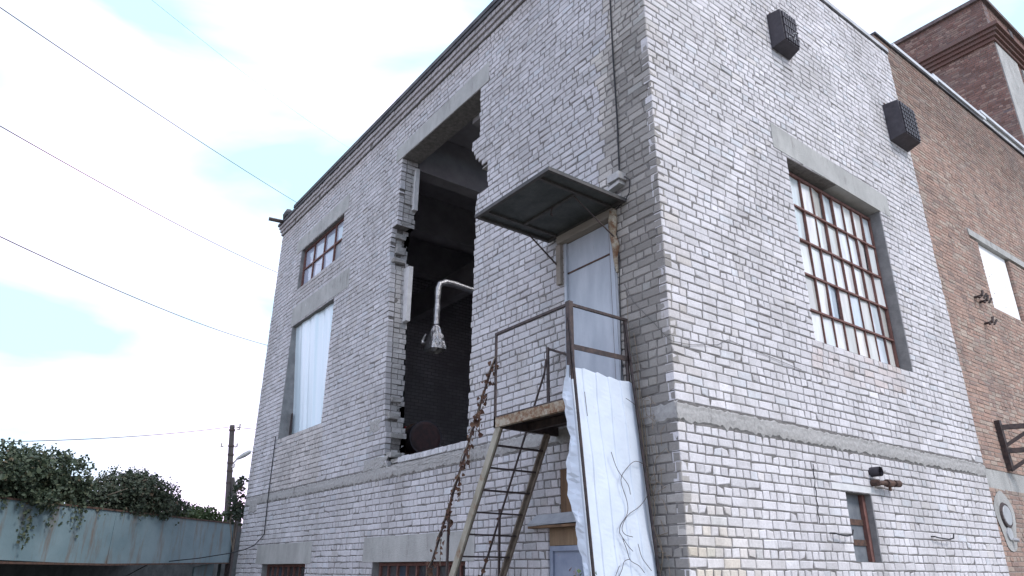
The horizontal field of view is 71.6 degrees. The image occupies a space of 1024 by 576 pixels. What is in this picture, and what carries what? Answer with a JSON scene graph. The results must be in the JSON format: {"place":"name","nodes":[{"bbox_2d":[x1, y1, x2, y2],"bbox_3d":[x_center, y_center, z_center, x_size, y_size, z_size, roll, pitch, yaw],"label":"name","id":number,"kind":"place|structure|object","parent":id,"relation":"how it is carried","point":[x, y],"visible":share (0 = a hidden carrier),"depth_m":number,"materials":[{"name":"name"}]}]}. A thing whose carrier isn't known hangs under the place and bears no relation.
{"place":"outdoors","nodes":[
{"label":"outdoors","id":0,"kind":"place"},
{"bbox_2d":[0,126,277,272],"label":"overhead wire","id":1,"kind":"object","parent":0,"point":[122,194],"visible":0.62,"depth_m":17.24,"materials":[{"name":"grey"}]},
{"bbox_2d":[0,7,295,201],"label":"overhead wire","id":2,"kind":"object","parent":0,"point":[129,94],"visible":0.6,"depth_m":17.81,"materials":[{"name":"grey"}]},
{"bbox_2d":[152,0,343,144],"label":"overhead wire","id":3,"kind":"object","parent":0,"point":[231,63],"visible":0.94,"depth_m":22.47,"materials":[{"name":"grey"}]},
{"bbox_2d":[404,420,441,454],"bbox_3d":[-1.961,3.114,13.543,1.040,1.045,1.379,16,-26,-34],"label":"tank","id":4,"kind":"object","parent":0,"point":[425,435],"visible":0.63,"depth_m":13.14,"materials":[{"name":"metal"}]},
{"bbox_2d":[0,0,1023,522],"label":"sky","id":5,"kind":"structure","parent":0,"point":[82,357],"materials":[{"name":"white"}]},
{"bbox_2d":[891,0,1023,144],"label":"brick tower","id":6,"kind":"structure","parent":0,"point":[970,52],"depth_m":24.79,"materials":[{"name":"brown brick"}]},
{"label":"ground","id":7,"kind":"structure","parent":0,"visible":0},
{"bbox_2d":[0,496,240,575],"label":"metal shed","id":8,"kind":"structure","parent":7,"relation":"on","point":[112,542],"depth_m":16.26,"materials":[{"name":"teal paint"}]},
{"bbox_2d":[0,437,105,549],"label":"ivy bush","id":9,"kind":"object","parent":8,"relation":"on","point":[33,475],"visible":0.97,"depth_m":13.86,"materials":[{"name":"green plant"}]},
{"bbox_2d":[71,464,193,525],"bbox_3d":[-8.980,4.960,16.995,1.701,1.366,3.566,-4,-22,12],"label":"round bush","id":10,"kind":"object","parent":8,"relation":"on","point":[137,491],"visible":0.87,"depth_m":16.48,"materials":[{"name":"green plant"}]},
{"bbox_2d":[174,503,226,521],"bbox_3d":[-8.645,6.162,19.264,1.071,0.698,2.302,-4,-22,12],"label":"shrub","id":11,"kind":"object","parent":8,"relation":"on","point":[200,512],"visible":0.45,"depth_m":19.50,"materials":[{"name":"green plant"}]},
{"bbox_2d":[224,475,248,551],"bbox_3d":[-6.962,5.686,17.886,0.556,1.831,0.879,2,-22,-4],"label":"climbing plant","id":12,"kind":"object","parent":8,"relation":"on","point":[234,511],"visible":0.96,"depth_m":17.82,"materials":[{"name":"green plant"}]},
{"bbox_2d":[220,424,251,531],"bbox_3d":[-9.250,7.848,24.067,1.935,6.429,0.367,3,-22,-5],"label":"utility pole","id":13,"kind":"object","parent":7,"relation":"on","point":[230,480],"visible":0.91,"depth_m":24.57,"materials":[{"name":"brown wood"}]},
{"bbox_2d":[5,427,227,441],"bbox_3d":[-13.937,0.478,9.357,0.020,3.547,33.488,-5,-22,13],"label":"overhead wire","id":14,"kind":"object","parent":13,"relation":"attached to","point":[112,437],"visible":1,"depth_m":19.78,"materials":[{"name":"grey"}]},
{"bbox_2d":[427,300,660,575],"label":"steel stair","id":15,"kind":"object","parent":7,"relation":"on","point":[547,419],"visible":0.91,"depth_m":8.12,"materials":[{"name":"metal"}]},
{"bbox_2d":[425,356,498,575],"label":"dry vine","id":16,"kind":"object","parent":15,"relation":"hanging from","point":[476,423],"visible":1,"depth_m":8.42,"materials":[{"name":"brown plant"}]},
{"bbox_2d":[569,569,596,575],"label":"weed","id":17,"kind":"object","parent":7,"relation":"on","point":[578,570],"visible":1,"depth_m":6.30,"materials":[{"name":"green plant"}]},
{"bbox_2d":[562,365,656,575],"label":"corrugated sheet","id":18,"kind":"object","parent":7,"relation":"on","point":[609,425],"visible":0.93,"depth_m":7.01,"materials":[{"name":"white metal"}]},
{"bbox_2d":[584,392,651,575],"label":"sheet creeper","id":19,"kind":"object","parent":18,"relation":"on","point":[627,506],"visible":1,"depth_m":6.92,"materials":[{"name":"grey plant"}]},
{"bbox_2d":[235,0,1009,575],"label":"white brick building","id":20,"kind":"structure","parent":7,"relation":"on","point":[771,206],"depth_m":10.36,"materials":[{"name":"grey brick"}]},
{"bbox_2d":[0,236,265,344],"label":"overhead wire","id":21,"kind":"object","parent":20,"relation":"attached to","point":[113,288],"visible":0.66,"depth_m":16.37,"materials":[{"name":"grey"}]},
{"bbox_2d":[126,436,275,575],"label":"facade cable","id":22,"kind":"object","parent":20,"relation":"attached to","point":[239,550],"visible":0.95,"depth_m":16.64,"materials":[{"name":"black plastic"}]},
{"bbox_2d":[268,217,283,223],"bbox_3d":[-6.493,-1.880,20.198,0.811,0.110,0.112,11,-24,-25],"label":"roof pipe","id":23,"kind":"object","parent":20,"relation":"on","point":[276,220],"visible":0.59,"depth_m":20.07,"materials":[{"name":"brown metal"}]},
{"bbox_2d":[266,564,304,575],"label":"window","id":24,"kind":"structure","parent":20,"relation":"in","point":[272,569],"depth_m":14.96,"materials":[{"name":"red paint"}]},
{"bbox_2d":[301,218,343,285],"bbox_3d":[-4.609,-0.836,17.441,0.060,1.110,2.620,16,-26,-34],"label":"window","id":25,"kind":"structure","parent":20,"relation":"in","point":[327,249],"depth_m":17.54,"materials":[{"name":"white glass"}]},
{"bbox_2d":[379,562,465,575],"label":"window","id":26,"kind":"structure","parent":20,"relation":"in","point":[388,568],"depth_m":10.92,"materials":[{"name":"red paint"}]},
{"bbox_2d":[420,279,473,353],"bbox_3d":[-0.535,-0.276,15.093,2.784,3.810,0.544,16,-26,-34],"label":"foil duct","id":27,"kind":"object","parent":20,"relation":"hanging from","point":[434,343],"visible":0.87,"depth_m":13.89,"materials":[{"name":"silver metal"}]},
{"bbox_2d":[475,166,626,264],"bbox_3d":[0.459,-0.778,8.749,1.231,0.498,1.478,16,-26,-34],"label":"door canopy","id":28,"kind":"object","parent":20,"relation":"attached to","point":[548,204],"visible":0.99,"depth_m":8.77,"materials":[{"name":"grey metal"}]},
{"bbox_2d":[550,545,583,575],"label":"door","id":29,"kind":"structure","parent":20,"relation":"in","point":[563,559],"depth_m":8.14,"materials":[{"name":"blue paint"}]},
{"bbox_2d":[563,224,620,380],"bbox_3d":[0.979,0.399,8.692,0.074,2.385,0.925,16,-26,-34],"label":"door","id":30,"kind":"structure","parent":20,"relation":"in","point":[589,267],"depth_m":8.77,"materials":[{"name":"blue paint"}]},
{"bbox_2d":[609,0,619,170],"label":"riser cable","id":31,"kind":"object","parent":20,"relation":"attached to","point":[614,87],"visible":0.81,"depth_m":9.29,"materials":[{"name":"black plastic"}]},
{"bbox_2d":[606,170,625,192],"bbox_3d":[1.223,-1.265,8.842,0.127,0.210,0.430,16,-26,-34],"label":"junction box","id":32,"kind":"object","parent":20,"relation":"attached to","point":[616,180],"visible":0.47,"depth_m":8.73,"materials":[{"name":"plastic"}]},
{"bbox_2d":[615,176,629,380],"bbox_3d":[1.336,-0.182,8.308,0.032,2.525,0.349,13,-25,-29],"label":"door cable","id":33,"kind":"object","parent":20,"relation":"attached to","point":[619,285],"depth_m":8.32,"materials":[{"name":"black rubber"}]},
{"bbox_2d":[627,299,670,575],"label":"dead creeper","id":34,"kind":"object","parent":20,"relation":"attached to","point":[641,418],"visible":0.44,"depth_m":7.39,"materials":[{"name":"brown plant"}]},
{"bbox_2d":[624,284,801,369],"bbox_3d":[2.469,0.527,8.587,2.425,0.874,0.656,16,-26,-34],"label":"slack wire","id":35,"kind":"object","parent":20,"relation":"attached to","point":[704,344],"visible":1,"depth_m":8.00,"materials":[{"name":"grey"}]},
{"bbox_2d":[767,9,799,59],"bbox_3d":[4.353,-4.099,11.340,0.480,0.750,0.254,16,-26,-34],"label":"wall vent","id":36,"kind":"object","parent":20,"relation":"attached to","point":[784,33],"depth_m":11.22,"materials":[{"name":"black plastic"}]},
{"bbox_2d":[813,465,819,522],"bbox_3d":[3.559,2.397,8.308,0.064,0.677,0.010,16,-26,-34],"label":"hanging wire","id":37,"kind":"object","parent":20,"relation":"attached to","point":[816,493],"visible":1,"depth_m":8.30,"materials":[{"name":"black metal"}]},
{"bbox_2d":[829,529,853,536],"bbox_3d":[3.868,2.858,8.295,0.385,0.086,0.077,8,-23,-19],"label":"wall hook","id":38,"kind":"object","parent":20,"relation":"attached to","point":[843,534],"depth_m":8.28,"materials":[{"name":"black metal"}]},
{"bbox_2d":[789,172,899,367],"bbox_3d":[4.932,-0.242,10.739,2.626,2.757,0.078,16,-26,-34],"label":"window","id":39,"kind":"structure","parent":20,"relation":"in","point":[864,328],"depth_m":10.79,"materials":[{"name":"white glass"}]},
{"bbox_2d":[868,466,883,476],"bbox_3d":[4.698,2.359,9.130,0.124,0.124,0.212,16,-26,-34],"label":"pipe stub","id":40,"kind":"object","parent":20,"relation":"attached to","point":[875,471],"visible":1,"depth_m":9.12,"materials":[{"name":"black metal"}]},
{"bbox_2d":[870,479,902,490],"bbox_3d":[4.842,2.547,9.173,0.531,0.150,0.160,12,-24,-26],"label":"pipe valve","id":41,"kind":"object","parent":20,"relation":"attached to","point":[889,483],"visible":1,"depth_m":9.12,"materials":[{"name":"metal"}]},
{"bbox_2d":[882,100,920,151],"bbox_3d":[7.296,-3.080,13.272,0.660,0.870,0.298,16,-26,-34],"label":"wall vent","id":42,"kind":"object","parent":20,"relation":"attached to","point":[902,126],"depth_m":13.11,"materials":[{"name":"black plastic"}]},
{"bbox_2d":[931,534,953,539],"bbox_3d":[5.914,3.400,9.722,0.520,0.086,0.078,10,-24,-23],"label":"wall hook","id":43,"kind":"object","parent":20,"relation":"attached to","point":[944,538],"depth_m":9.70,"materials":[{"name":"black metal"}]},
{"bbox_2d":[870,31,1023,575],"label":"red brick building","id":44,"kind":"structure","parent":7,"relation":"on","point":[967,160],"depth_m":14.40,"materials":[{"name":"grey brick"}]},
{"bbox_2d":[974,290,992,303],"bbox_3d":[8.987,0.197,13.570,0.448,0.220,0.197,16,-26,-34],"label":"cable hook","id":45,"kind":"object","parent":44,"relation":"attached to","point":[984,296],"visible":1,"depth_m":13.52,"materials":[{"name":"brown metal"}]},
{"bbox_2d":[984,316,997,324],"bbox_3d":[9.052,0.633,13.408,0.274,0.170,0.159,-4,-22,11],"label":"cable hook","id":46,"kind":"object","parent":44,"relation":"attached to","point":[991,321],"visible":1,"depth_m":13.40,"materials":[{"name":"brown metal"}]},
{"bbox_2d":[994,491,1017,551],"bbox_3d":[7.985,3.750,11.447,0.769,0.940,0.055,16,-26,-34],"label":"round hatch","id":47,"kind":"object","parent":44,"relation":"attached to","point":[1004,511],"visible":1,"depth_m":11.42,"materials":[{"name":"grey metal"}]},
{"bbox_2d":[994,420,1023,471],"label":"wall bracket","id":48,"kind":"object","parent":44,"relation":"attached to","point":[1006,450],"depth_m":12.16,"materials":[{"name":"brown metal"}]},
{"bbox_2d":[1006,527,1019,541],"bbox_3d":[7.980,3.930,11.330,0.229,0.240,0.119,16,-26,-34],"label":"pipe","id":49,"kind":"object","parent":44,"relation":"attached to","point":[1009,533],"visible":1,"depth_m":11.32,"materials":[{"name":"grey metal"}]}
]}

